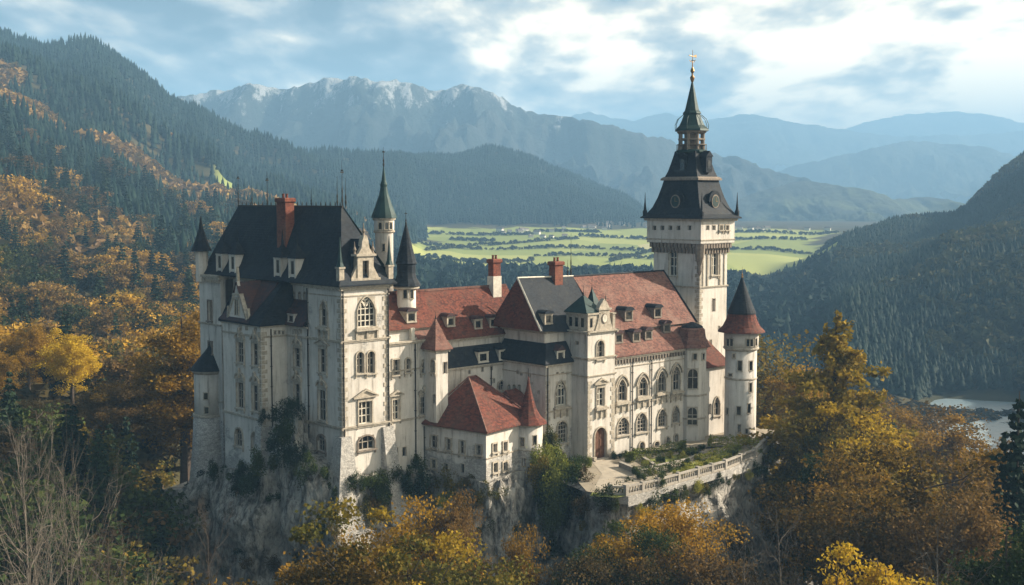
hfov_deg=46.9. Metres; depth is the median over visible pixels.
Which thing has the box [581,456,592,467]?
shrub
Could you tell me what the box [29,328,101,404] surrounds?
broadleaf tree
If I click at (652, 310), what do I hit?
wing
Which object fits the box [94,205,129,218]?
broadleaf tree
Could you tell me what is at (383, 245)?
window
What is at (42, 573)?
spruce
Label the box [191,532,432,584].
broadleaf tree
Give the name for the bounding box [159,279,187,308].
broadleaf tree
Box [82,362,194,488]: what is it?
broadleaf tree
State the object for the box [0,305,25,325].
broadleaf tree
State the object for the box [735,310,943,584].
larch
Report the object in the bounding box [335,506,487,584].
broadleaf tree
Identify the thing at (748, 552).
shrub
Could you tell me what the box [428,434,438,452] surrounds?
window
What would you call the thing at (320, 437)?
window
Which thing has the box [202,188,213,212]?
spruce
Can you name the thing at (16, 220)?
broadleaf tree
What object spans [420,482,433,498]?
shrub
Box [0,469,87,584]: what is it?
broadleaf tree
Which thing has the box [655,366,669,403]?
window
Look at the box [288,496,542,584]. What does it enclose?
broadleaf tree
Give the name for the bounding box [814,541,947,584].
broadleaf tree
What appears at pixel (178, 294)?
broadleaf tree
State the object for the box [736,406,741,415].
window
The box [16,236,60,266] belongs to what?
broadleaf tree
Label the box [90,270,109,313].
spruce
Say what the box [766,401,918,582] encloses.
broadleaf tree
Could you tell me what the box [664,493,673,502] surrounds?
shrub
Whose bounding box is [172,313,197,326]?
broadleaf tree
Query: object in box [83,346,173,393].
broadleaf tree
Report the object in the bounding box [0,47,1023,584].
ground
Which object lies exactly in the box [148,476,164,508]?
spruce
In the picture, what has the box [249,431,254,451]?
window
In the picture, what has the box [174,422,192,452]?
broadleaf tree
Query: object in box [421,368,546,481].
gatehouse
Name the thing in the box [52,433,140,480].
broadleaf tree
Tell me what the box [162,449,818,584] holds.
cliff
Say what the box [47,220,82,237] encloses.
broadleaf tree
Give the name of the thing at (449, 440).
window
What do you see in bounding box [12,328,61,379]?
broadleaf tree
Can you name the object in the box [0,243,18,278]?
broadleaf tree
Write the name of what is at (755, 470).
shrub
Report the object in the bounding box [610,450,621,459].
shrub
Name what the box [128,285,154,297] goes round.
broadleaf tree
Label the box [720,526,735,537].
shrub
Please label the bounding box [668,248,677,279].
window
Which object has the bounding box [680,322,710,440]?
oriel turret
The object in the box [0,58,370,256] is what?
autumn forest
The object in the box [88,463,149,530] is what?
broadleaf tree
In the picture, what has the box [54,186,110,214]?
broadleaf tree
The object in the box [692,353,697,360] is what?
window
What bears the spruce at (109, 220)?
on the ground at (760, 261)
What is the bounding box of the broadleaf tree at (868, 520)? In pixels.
[804,480,988,584]
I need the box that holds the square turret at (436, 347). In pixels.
[421,311,452,422]
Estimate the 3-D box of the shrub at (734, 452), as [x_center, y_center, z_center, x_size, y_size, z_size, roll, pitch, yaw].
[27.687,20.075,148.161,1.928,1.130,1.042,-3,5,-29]
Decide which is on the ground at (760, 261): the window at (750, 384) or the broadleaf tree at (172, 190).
the broadleaf tree at (172, 190)
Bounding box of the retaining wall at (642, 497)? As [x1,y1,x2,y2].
[609,442,777,506]
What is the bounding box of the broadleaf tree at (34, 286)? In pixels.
[1,276,82,312]
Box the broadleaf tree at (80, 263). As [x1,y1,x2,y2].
[55,245,106,286]
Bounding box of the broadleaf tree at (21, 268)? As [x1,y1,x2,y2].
[6,261,33,289]
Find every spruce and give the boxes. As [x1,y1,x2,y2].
[0,156,5,178]
[0,210,12,250]
[0,371,26,454]
[5,299,20,325]
[9,224,24,267]
[15,144,27,179]
[16,293,30,324]
[22,318,40,372]
[23,218,37,247]
[24,161,35,187]
[24,255,42,306]
[30,296,44,327]
[32,538,63,584]
[34,170,41,183]
[35,559,49,584]
[42,138,57,165]
[42,192,52,214]
[45,159,59,190]
[46,309,90,394]
[51,307,62,325]
[54,404,76,448]
[55,150,64,167]
[55,245,80,298]
[59,206,64,217]
[60,162,72,196]
[60,216,74,252]
[65,454,87,509]
[75,157,83,181]
[76,195,86,215]
[82,169,90,191]
[82,226,92,257]
[83,446,126,538]
[86,208,90,219]
[90,216,100,234]
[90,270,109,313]
[91,185,103,211]
[99,172,111,203]
[103,234,110,253]
[105,423,120,466]
[106,210,113,228]
[110,152,122,188]
[110,201,119,221]
[110,313,121,338]
[111,289,117,305]
[112,242,129,291]
[113,234,119,248]
[118,414,146,488]
[122,190,133,217]
[127,256,145,294]
[128,249,142,279]
[132,222,143,241]
[139,165,152,198]
[140,195,148,210]
[144,247,160,289]
[145,206,150,225]
[145,236,152,251]
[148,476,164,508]
[149,170,157,197]
[149,275,166,314]
[150,251,172,292]
[150,524,179,584]
[153,215,176,275]
[159,265,172,300]
[164,189,172,208]
[165,222,175,256]
[166,189,175,214]
[173,190,179,209]
[175,217,185,247]
[178,203,191,239]
[179,246,190,284]
[179,264,199,302]
[180,188,188,212]
[180,268,199,310]
[189,296,196,309]
[194,202,204,224]
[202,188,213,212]
[202,213,213,246]
[204,193,212,209]
[208,207,216,234]
[208,229,219,255]
[212,189,220,208]
[234,184,243,203]
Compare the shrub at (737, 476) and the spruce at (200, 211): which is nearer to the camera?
the shrub at (737, 476)
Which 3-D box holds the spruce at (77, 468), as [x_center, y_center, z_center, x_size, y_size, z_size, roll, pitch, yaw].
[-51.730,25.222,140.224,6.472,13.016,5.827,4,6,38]
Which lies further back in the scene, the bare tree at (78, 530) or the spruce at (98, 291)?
the spruce at (98, 291)
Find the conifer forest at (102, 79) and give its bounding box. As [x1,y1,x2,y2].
[0,26,428,290]
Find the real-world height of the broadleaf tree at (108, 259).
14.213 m
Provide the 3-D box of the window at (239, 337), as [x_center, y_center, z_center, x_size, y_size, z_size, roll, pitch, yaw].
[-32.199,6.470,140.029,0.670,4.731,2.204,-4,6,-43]
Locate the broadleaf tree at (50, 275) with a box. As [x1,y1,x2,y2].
[13,264,67,293]
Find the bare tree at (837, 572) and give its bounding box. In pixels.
[798,497,901,584]
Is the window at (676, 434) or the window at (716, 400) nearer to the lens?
the window at (676, 434)
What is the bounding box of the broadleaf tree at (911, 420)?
[853,389,931,456]
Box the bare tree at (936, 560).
[869,488,1015,584]
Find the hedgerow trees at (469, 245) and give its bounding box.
[417,228,838,269]
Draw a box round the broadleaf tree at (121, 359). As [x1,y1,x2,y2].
[107,346,172,390]
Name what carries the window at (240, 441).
in the palace
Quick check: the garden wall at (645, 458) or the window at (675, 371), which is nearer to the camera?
the garden wall at (645, 458)
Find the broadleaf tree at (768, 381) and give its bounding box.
[756,362,884,450]
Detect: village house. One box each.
[496,227,503,230]
[533,230,540,234]
[824,226,830,230]
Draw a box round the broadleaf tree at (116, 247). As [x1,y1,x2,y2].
[109,242,140,260]
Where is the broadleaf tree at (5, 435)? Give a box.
[0,424,41,459]
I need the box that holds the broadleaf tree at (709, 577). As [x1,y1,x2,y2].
[639,520,794,584]
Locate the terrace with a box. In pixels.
[568,427,773,495]
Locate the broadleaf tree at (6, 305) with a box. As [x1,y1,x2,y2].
[0,297,7,315]
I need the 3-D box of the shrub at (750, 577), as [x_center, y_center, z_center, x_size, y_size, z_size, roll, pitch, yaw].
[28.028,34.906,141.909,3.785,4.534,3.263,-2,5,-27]
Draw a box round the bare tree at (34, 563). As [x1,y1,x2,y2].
[0,383,96,584]
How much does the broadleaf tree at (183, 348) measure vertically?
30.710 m
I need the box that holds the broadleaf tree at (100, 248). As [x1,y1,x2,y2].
[94,240,120,255]
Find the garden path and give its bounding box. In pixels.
[658,448,727,469]
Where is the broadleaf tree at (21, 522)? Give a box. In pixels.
[0,493,128,584]
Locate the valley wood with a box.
[368,238,836,354]
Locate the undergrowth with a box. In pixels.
[0,237,1023,584]
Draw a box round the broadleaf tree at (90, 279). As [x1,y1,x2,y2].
[67,261,117,288]
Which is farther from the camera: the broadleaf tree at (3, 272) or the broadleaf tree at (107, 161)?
the broadleaf tree at (107, 161)
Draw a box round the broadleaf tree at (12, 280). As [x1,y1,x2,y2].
[0,269,33,302]
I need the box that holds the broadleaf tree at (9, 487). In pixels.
[0,474,65,561]
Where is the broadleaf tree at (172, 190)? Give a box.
[151,183,183,204]
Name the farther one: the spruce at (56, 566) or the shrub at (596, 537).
the shrub at (596, 537)
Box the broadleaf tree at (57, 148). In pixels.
[55,145,64,154]
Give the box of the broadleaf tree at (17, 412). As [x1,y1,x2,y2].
[0,400,38,433]
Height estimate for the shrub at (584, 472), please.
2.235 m
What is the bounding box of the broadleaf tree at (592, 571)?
[541,547,680,584]
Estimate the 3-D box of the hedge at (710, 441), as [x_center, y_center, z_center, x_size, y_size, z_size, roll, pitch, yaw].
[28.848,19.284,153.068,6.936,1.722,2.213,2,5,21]
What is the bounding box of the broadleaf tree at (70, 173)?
[55,168,82,187]
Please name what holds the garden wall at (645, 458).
on the terrace
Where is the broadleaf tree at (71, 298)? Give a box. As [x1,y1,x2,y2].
[29,293,87,317]
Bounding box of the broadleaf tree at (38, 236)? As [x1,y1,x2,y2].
[10,226,59,255]
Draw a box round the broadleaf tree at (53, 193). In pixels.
[30,181,81,214]
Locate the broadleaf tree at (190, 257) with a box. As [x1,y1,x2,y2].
[158,251,208,278]
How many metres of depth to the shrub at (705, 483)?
137.34 m
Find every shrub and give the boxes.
[194,504,209,515]
[206,458,226,480]
[223,460,246,481]
[226,465,242,498]
[233,546,244,554]
[236,556,254,570]
[237,470,260,499]
[238,462,251,485]
[247,444,278,479]
[257,408,270,426]
[263,554,282,572]
[264,423,298,467]
[264,489,280,501]
[267,399,308,429]
[269,416,295,447]
[278,396,301,410]
[279,439,311,469]
[289,450,327,485]
[291,553,299,576]
[312,522,324,534]
[320,464,340,498]
[327,523,342,541]
[346,469,367,492]
[357,476,369,492]
[359,492,382,530]
[363,468,397,493]
[367,492,381,511]
[371,493,394,506]
[373,478,393,505]
[392,461,414,482]
[400,459,433,499]
[403,487,412,500]
[411,452,427,479]
[412,480,424,497]
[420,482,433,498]
[422,510,432,530]
[432,464,457,492]
[432,490,456,507]
[454,494,471,509]
[457,473,471,487]
[465,475,474,490]
[472,488,485,507]
[476,520,494,533]
[482,480,509,499]
[510,521,523,537]
[523,453,548,494]
[527,442,562,467]
[528,452,570,488]
[531,468,571,514]
[532,461,575,513]
[541,458,583,525]
[541,533,561,558]
[542,453,569,496]
[543,424,559,447]
[544,432,562,463]
[547,532,567,558]
[557,467,578,506]
[566,454,588,467]
[569,493,591,517]
[570,484,595,520]
[576,520,587,530]
[577,466,596,482]
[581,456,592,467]
[589,479,623,511]
[592,531,604,541]
[598,503,611,513]
[608,495,618,513]
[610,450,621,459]
[635,470,646,480]
[635,503,645,515]
[641,459,651,466]
[641,503,653,516]
[646,496,657,505]
[647,468,656,474]
[650,469,679,509]
[655,453,662,461]
[657,456,665,462]
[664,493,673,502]
[665,451,673,457]
[672,467,684,475]
[677,451,688,458]
[677,483,689,502]
[682,447,697,455]
[691,477,704,493]
[695,482,709,495]
[701,485,710,495]
[711,471,730,489]
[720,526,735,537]
[725,523,750,558]
[728,448,738,455]
[730,533,753,556]
[731,473,739,479]
[734,545,756,565]
[737,567,755,584]
[744,468,754,479]
[744,560,768,582]
[751,461,760,478]
[758,464,770,476]
[762,447,777,466]
[767,435,785,454]
[768,530,794,553]
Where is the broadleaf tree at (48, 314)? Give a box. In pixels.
[28,305,72,329]
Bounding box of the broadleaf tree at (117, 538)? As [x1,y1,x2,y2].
[32,523,170,582]
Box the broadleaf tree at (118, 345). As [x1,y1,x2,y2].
[82,333,129,387]
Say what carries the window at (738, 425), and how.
in the round tower at (741, 329)
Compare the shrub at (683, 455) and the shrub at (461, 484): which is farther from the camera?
the shrub at (683, 455)
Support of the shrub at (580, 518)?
on the cliff
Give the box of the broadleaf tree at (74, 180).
[56,175,81,195]
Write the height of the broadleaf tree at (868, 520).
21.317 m
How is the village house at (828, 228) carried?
on the ground at (760, 261)
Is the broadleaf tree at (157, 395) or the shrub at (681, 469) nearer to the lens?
the shrub at (681, 469)
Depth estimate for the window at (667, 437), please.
155.61 m
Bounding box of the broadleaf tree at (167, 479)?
[125,458,177,495]
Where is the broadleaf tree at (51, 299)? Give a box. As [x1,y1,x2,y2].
[25,281,84,319]
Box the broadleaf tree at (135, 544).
[79,535,150,582]
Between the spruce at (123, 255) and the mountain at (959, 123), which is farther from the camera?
the mountain at (959, 123)
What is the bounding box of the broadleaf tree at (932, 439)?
[901,413,1006,508]
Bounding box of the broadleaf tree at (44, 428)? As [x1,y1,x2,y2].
[6,402,84,459]
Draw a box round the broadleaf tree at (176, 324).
[170,318,195,332]
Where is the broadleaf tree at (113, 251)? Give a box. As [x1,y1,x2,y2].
[96,246,145,275]
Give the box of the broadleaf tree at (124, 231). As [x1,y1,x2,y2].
[109,224,148,237]
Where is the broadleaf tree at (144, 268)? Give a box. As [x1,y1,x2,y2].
[139,259,154,279]
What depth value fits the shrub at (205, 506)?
144.63 m
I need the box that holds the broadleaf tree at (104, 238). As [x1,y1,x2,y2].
[95,231,113,245]
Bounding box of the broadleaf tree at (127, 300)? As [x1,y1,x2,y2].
[78,288,162,330]
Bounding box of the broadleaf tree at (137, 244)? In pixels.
[118,237,151,251]
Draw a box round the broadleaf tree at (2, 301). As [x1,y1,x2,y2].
[0,295,21,320]
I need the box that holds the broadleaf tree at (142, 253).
[128,248,173,269]
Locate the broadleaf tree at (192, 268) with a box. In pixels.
[174,263,198,291]
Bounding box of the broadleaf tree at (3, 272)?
[0,266,19,284]
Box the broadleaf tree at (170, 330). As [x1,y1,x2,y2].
[157,326,198,336]
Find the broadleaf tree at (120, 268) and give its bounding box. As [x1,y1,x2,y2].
[91,259,143,296]
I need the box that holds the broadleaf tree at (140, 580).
[89,566,167,584]
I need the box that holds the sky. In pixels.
[0,0,1023,128]
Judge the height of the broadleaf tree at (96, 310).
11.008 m
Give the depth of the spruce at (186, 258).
411.87 m
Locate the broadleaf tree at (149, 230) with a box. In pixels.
[137,225,164,240]
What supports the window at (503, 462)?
in the gatehouse
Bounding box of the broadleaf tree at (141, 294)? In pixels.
[100,286,148,305]
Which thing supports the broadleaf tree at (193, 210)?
on the ground at (760, 261)
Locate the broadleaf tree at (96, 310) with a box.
[87,302,133,328]
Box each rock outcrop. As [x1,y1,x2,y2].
[267,406,313,516]
[280,455,329,556]
[431,499,486,574]
[473,473,535,565]
[531,489,565,584]
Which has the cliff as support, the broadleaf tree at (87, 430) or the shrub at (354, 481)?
the shrub at (354, 481)
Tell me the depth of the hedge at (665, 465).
138.62 m
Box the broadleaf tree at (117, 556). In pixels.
[24,543,162,584]
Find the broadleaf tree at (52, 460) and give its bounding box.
[14,444,64,486]
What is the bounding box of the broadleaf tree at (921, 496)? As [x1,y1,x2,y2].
[774,432,1023,580]
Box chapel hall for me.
[494,257,587,464]
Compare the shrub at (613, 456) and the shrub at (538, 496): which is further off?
the shrub at (613, 456)
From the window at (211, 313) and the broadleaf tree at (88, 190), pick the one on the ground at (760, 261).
the broadleaf tree at (88, 190)
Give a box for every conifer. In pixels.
[52,404,91,502]
[75,425,126,541]
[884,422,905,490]
[981,391,1023,556]
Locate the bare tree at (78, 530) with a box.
[0,411,173,584]
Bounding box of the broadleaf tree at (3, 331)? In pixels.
[0,322,36,368]
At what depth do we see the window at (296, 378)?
137.56 m
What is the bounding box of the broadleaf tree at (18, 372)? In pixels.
[1,342,49,380]
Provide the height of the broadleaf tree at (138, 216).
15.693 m
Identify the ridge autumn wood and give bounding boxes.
[733,153,1023,424]
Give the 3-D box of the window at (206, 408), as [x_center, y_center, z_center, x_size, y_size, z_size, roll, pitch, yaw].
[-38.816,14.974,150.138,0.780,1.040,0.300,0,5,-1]
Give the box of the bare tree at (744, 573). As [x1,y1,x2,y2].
[689,478,779,584]
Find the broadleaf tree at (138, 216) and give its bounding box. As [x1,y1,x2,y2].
[128,211,156,227]
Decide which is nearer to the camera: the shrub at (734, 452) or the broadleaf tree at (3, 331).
the shrub at (734, 452)
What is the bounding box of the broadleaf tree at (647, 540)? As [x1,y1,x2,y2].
[548,519,695,584]
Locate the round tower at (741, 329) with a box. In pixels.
[718,273,764,439]
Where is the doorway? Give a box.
[594,426,607,458]
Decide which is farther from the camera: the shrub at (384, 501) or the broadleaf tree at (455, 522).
the shrub at (384, 501)
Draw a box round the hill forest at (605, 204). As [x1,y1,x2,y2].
[357,143,648,228]
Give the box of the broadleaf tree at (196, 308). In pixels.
[176,302,199,326]
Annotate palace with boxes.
[191,170,407,538]
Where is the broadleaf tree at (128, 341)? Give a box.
[104,332,157,374]
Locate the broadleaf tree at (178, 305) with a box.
[168,298,199,319]
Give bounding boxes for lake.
[931,399,1023,453]
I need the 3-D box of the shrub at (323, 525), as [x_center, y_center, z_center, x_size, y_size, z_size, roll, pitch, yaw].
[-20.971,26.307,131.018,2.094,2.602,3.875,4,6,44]
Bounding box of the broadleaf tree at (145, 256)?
[138,247,177,274]
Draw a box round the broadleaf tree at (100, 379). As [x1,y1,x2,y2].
[42,349,108,389]
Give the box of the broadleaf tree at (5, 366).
[0,351,22,398]
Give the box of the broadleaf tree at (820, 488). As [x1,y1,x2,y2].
[748,446,951,584]
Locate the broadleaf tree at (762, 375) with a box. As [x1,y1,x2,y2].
[756,329,905,440]
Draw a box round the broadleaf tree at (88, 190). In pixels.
[75,184,113,206]
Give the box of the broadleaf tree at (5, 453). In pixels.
[0,442,53,471]
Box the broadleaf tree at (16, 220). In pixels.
[0,211,30,238]
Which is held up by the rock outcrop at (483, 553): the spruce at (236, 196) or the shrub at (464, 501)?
the shrub at (464, 501)
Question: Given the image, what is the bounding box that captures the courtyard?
[592,459,646,490]
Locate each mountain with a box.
[176,76,810,209]
[571,112,1023,171]
[777,140,1015,203]
[846,111,1023,136]
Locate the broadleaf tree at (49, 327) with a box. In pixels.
[9,313,98,347]
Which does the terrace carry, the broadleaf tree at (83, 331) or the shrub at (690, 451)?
the shrub at (690, 451)
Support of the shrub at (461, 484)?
on the cliff
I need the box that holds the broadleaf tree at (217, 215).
[188,208,220,223]
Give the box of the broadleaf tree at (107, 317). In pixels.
[80,304,130,342]
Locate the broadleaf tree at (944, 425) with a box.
[874,392,999,485]
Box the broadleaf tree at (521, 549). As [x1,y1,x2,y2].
[484,522,550,584]
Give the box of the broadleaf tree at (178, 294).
[164,282,198,308]
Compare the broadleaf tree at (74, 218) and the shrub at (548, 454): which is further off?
the broadleaf tree at (74, 218)
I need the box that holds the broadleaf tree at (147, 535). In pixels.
[106,510,178,572]
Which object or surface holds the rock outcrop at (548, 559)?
on the cliff
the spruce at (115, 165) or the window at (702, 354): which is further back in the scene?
the spruce at (115, 165)
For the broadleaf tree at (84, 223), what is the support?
on the ground at (760, 261)
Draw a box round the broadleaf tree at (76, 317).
[52,300,96,332]
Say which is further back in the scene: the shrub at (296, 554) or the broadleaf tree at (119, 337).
the broadleaf tree at (119, 337)
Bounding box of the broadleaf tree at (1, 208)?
[0,207,12,220]
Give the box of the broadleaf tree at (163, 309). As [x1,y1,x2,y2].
[146,301,181,328]
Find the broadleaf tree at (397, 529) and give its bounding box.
[340,491,491,584]
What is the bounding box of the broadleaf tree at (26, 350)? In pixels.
[0,324,61,389]
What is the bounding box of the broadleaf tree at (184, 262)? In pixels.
[173,252,209,272]
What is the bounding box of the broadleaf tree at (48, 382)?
[14,335,111,388]
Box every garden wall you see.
[618,461,656,474]
[641,457,655,465]
[652,451,704,467]
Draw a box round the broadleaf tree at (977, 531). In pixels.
[842,480,1023,584]
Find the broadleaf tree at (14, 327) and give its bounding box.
[5,314,39,336]
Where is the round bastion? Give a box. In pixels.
[189,342,221,482]
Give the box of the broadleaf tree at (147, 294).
[139,291,161,308]
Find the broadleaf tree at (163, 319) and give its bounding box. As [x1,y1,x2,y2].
[125,302,176,336]
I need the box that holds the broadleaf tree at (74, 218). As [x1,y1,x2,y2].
[66,214,92,227]
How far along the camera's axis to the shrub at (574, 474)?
134.71 m
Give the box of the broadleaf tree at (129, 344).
[101,341,137,378]
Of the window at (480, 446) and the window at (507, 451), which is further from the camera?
the window at (507, 451)
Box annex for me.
[705,340,724,435]
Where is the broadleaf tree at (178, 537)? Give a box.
[85,502,196,584]
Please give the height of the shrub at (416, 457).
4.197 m
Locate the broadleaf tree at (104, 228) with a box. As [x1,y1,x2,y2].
[101,225,120,234]
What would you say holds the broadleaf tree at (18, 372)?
on the ground at (760, 261)
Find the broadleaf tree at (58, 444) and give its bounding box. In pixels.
[38,435,85,465]
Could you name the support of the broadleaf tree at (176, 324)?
on the ground at (760, 261)
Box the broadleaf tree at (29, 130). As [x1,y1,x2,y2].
[15,127,48,144]
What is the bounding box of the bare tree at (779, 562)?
[750,472,821,584]
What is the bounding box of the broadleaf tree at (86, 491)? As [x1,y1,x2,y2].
[1,455,106,525]
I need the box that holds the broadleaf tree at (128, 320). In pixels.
[86,305,143,338]
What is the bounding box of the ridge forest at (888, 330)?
[758,151,1023,399]
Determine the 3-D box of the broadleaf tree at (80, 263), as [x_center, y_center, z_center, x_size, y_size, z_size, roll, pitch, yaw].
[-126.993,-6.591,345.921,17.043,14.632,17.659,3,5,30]
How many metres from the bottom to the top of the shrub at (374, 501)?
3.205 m
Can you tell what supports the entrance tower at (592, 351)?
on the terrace
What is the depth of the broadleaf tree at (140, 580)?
114.44 m
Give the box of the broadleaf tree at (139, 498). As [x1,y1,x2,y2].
[82,472,191,550]
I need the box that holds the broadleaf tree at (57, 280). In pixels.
[26,263,74,284]
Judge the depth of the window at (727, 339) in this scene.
157.25 m
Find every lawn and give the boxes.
[590,492,623,496]
[651,455,687,464]
[669,449,742,471]
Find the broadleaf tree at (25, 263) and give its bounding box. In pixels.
[0,250,39,279]
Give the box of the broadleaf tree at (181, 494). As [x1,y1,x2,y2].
[115,488,191,535]
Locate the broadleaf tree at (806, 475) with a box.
[778,451,833,584]
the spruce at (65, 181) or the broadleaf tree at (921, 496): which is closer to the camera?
the broadleaf tree at (921, 496)
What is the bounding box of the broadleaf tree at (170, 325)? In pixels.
[157,315,184,332]
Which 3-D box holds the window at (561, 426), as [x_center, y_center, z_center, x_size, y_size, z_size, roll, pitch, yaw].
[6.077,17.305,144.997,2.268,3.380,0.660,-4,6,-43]
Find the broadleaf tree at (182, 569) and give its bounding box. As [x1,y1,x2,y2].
[74,540,201,584]
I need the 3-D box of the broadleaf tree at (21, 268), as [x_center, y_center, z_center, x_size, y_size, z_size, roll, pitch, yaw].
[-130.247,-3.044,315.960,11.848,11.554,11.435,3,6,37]
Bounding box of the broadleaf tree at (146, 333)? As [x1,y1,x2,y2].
[126,325,178,355]
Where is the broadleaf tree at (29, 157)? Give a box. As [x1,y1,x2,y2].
[0,153,45,179]
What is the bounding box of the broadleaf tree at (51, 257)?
[28,244,93,276]
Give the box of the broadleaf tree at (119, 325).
[95,321,133,342]
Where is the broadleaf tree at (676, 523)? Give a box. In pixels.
[582,497,752,584]
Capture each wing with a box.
[389,255,508,469]
[573,270,697,453]
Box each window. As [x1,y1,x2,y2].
[203,392,208,399]
[203,406,209,414]
[206,299,212,324]
[207,340,213,354]
[232,427,243,451]
[233,327,244,367]
[234,368,245,413]
[249,329,259,370]
[249,371,259,414]
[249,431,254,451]
[291,334,301,371]
[291,370,301,409]
[313,337,329,377]
[315,299,329,339]
[315,375,327,423]
[315,434,326,456]
[352,389,378,426]
[354,295,380,340]
[355,350,366,377]
[356,434,377,455]
[366,350,377,377]
[377,221,382,229]
[381,243,385,251]
[384,221,389,229]
[389,221,392,229]
[390,390,404,424]
[391,358,401,379]
[402,290,407,298]
[402,446,406,456]
[404,357,412,376]
[409,290,414,299]
[418,385,425,418]
[420,359,424,377]
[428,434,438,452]
[429,358,436,376]
[430,457,437,472]
[443,361,447,373]
[443,437,452,454]
[456,439,465,458]
[460,463,464,473]
[473,443,482,459]
[491,442,499,456]
[491,461,499,477]
[497,380,503,391]
[501,440,509,455]
[501,460,509,473]
[519,437,524,446]
[521,457,526,466]
[532,435,537,445]
[553,380,570,418]
[556,420,569,445]
[593,377,609,418]
[595,339,606,363]
[615,374,630,413]
[616,416,631,439]
[635,372,651,408]
[635,412,649,436]
[638,441,645,448]
[653,440,659,446]
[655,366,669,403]
[656,408,668,431]
[665,436,670,443]
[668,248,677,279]
[670,362,684,402]
[671,405,681,426]
[673,433,678,441]
[687,368,698,389]
[687,406,697,425]
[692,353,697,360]
[701,352,705,360]
[710,248,719,278]
[712,396,721,419]
[718,224,724,233]
[724,224,730,233]
[725,338,729,346]
[728,338,733,346]
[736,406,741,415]
[737,360,742,371]
[737,424,740,432]
[745,338,750,346]
[746,403,750,413]
[748,360,752,370]
[748,382,752,392]
[749,338,753,347]
[754,337,757,346]
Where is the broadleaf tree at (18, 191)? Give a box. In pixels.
[0,168,59,209]
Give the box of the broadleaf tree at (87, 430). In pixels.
[37,424,113,455]
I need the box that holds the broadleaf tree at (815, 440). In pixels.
[766,414,872,584]
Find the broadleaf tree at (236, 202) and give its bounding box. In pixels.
[217,195,249,213]
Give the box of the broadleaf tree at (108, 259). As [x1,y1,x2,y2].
[80,251,128,287]
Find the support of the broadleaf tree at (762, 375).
on the ground at (760, 261)
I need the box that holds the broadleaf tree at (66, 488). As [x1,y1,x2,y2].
[0,468,88,552]
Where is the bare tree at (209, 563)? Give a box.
[156,491,250,584]
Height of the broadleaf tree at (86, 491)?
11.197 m
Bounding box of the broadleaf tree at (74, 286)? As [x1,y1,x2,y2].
[26,281,78,297]
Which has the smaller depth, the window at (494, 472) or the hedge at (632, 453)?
the window at (494, 472)
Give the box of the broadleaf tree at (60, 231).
[39,219,73,251]
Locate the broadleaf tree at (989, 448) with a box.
[935,437,1011,522]
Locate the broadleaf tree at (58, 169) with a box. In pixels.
[44,165,62,177]
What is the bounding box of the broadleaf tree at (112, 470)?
[48,457,137,483]
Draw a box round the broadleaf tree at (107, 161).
[92,155,136,176]
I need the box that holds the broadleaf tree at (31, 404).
[16,398,90,437]
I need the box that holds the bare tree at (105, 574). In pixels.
[52,482,133,584]
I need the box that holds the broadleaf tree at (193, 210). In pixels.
[180,197,213,215]
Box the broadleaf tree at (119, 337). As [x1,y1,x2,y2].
[100,327,137,349]
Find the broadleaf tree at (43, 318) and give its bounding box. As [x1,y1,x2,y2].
[31,317,82,338]
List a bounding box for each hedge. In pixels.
[624,439,686,461]
[631,458,690,477]
[678,444,705,455]
[681,452,731,468]
[694,443,741,460]
[707,434,760,448]
[724,449,762,462]
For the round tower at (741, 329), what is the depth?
157.10 m
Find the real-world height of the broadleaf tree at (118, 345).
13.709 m
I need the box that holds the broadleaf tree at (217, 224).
[203,218,226,239]
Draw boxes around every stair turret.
[371,147,396,290]
[393,219,420,307]
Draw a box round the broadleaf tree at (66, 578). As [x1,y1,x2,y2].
[31,552,85,584]
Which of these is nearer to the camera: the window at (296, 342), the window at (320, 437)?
the window at (320, 437)
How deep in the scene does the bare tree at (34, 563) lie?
51.34 m
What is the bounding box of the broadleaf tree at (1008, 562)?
[932,522,1023,584]
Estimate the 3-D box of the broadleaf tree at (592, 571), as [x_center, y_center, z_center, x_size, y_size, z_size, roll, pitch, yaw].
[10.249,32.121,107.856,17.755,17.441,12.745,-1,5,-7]
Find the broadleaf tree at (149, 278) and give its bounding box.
[130,272,165,292]
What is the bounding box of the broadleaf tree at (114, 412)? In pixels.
[60,382,159,451]
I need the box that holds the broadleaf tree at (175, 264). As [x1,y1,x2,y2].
[169,256,185,270]
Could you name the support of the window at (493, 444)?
in the gatehouse
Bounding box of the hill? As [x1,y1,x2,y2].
[728,181,965,221]
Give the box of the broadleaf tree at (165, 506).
[127,488,208,561]
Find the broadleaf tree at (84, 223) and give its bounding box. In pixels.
[72,219,106,234]
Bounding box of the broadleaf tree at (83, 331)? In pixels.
[70,323,98,341]
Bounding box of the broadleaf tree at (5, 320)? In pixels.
[0,313,17,330]
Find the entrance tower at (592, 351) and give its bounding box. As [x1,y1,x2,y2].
[564,285,618,461]
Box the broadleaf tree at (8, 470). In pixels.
[0,443,71,522]
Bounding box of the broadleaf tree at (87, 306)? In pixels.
[68,295,105,325]
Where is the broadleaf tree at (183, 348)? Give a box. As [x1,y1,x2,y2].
[83,311,200,483]
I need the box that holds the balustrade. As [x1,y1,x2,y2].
[608,428,786,501]
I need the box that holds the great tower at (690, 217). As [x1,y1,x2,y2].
[640,50,741,356]
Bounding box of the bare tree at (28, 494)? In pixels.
[0,397,103,584]
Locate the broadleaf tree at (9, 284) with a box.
[0,273,23,310]
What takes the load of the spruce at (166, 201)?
on the ground at (760, 261)
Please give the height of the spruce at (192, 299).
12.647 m
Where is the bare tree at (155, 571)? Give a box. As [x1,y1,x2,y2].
[116,551,183,584]
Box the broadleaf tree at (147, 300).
[106,298,159,330]
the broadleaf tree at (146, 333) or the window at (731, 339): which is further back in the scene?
the broadleaf tree at (146, 333)
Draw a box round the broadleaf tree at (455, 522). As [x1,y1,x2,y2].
[414,485,491,584]

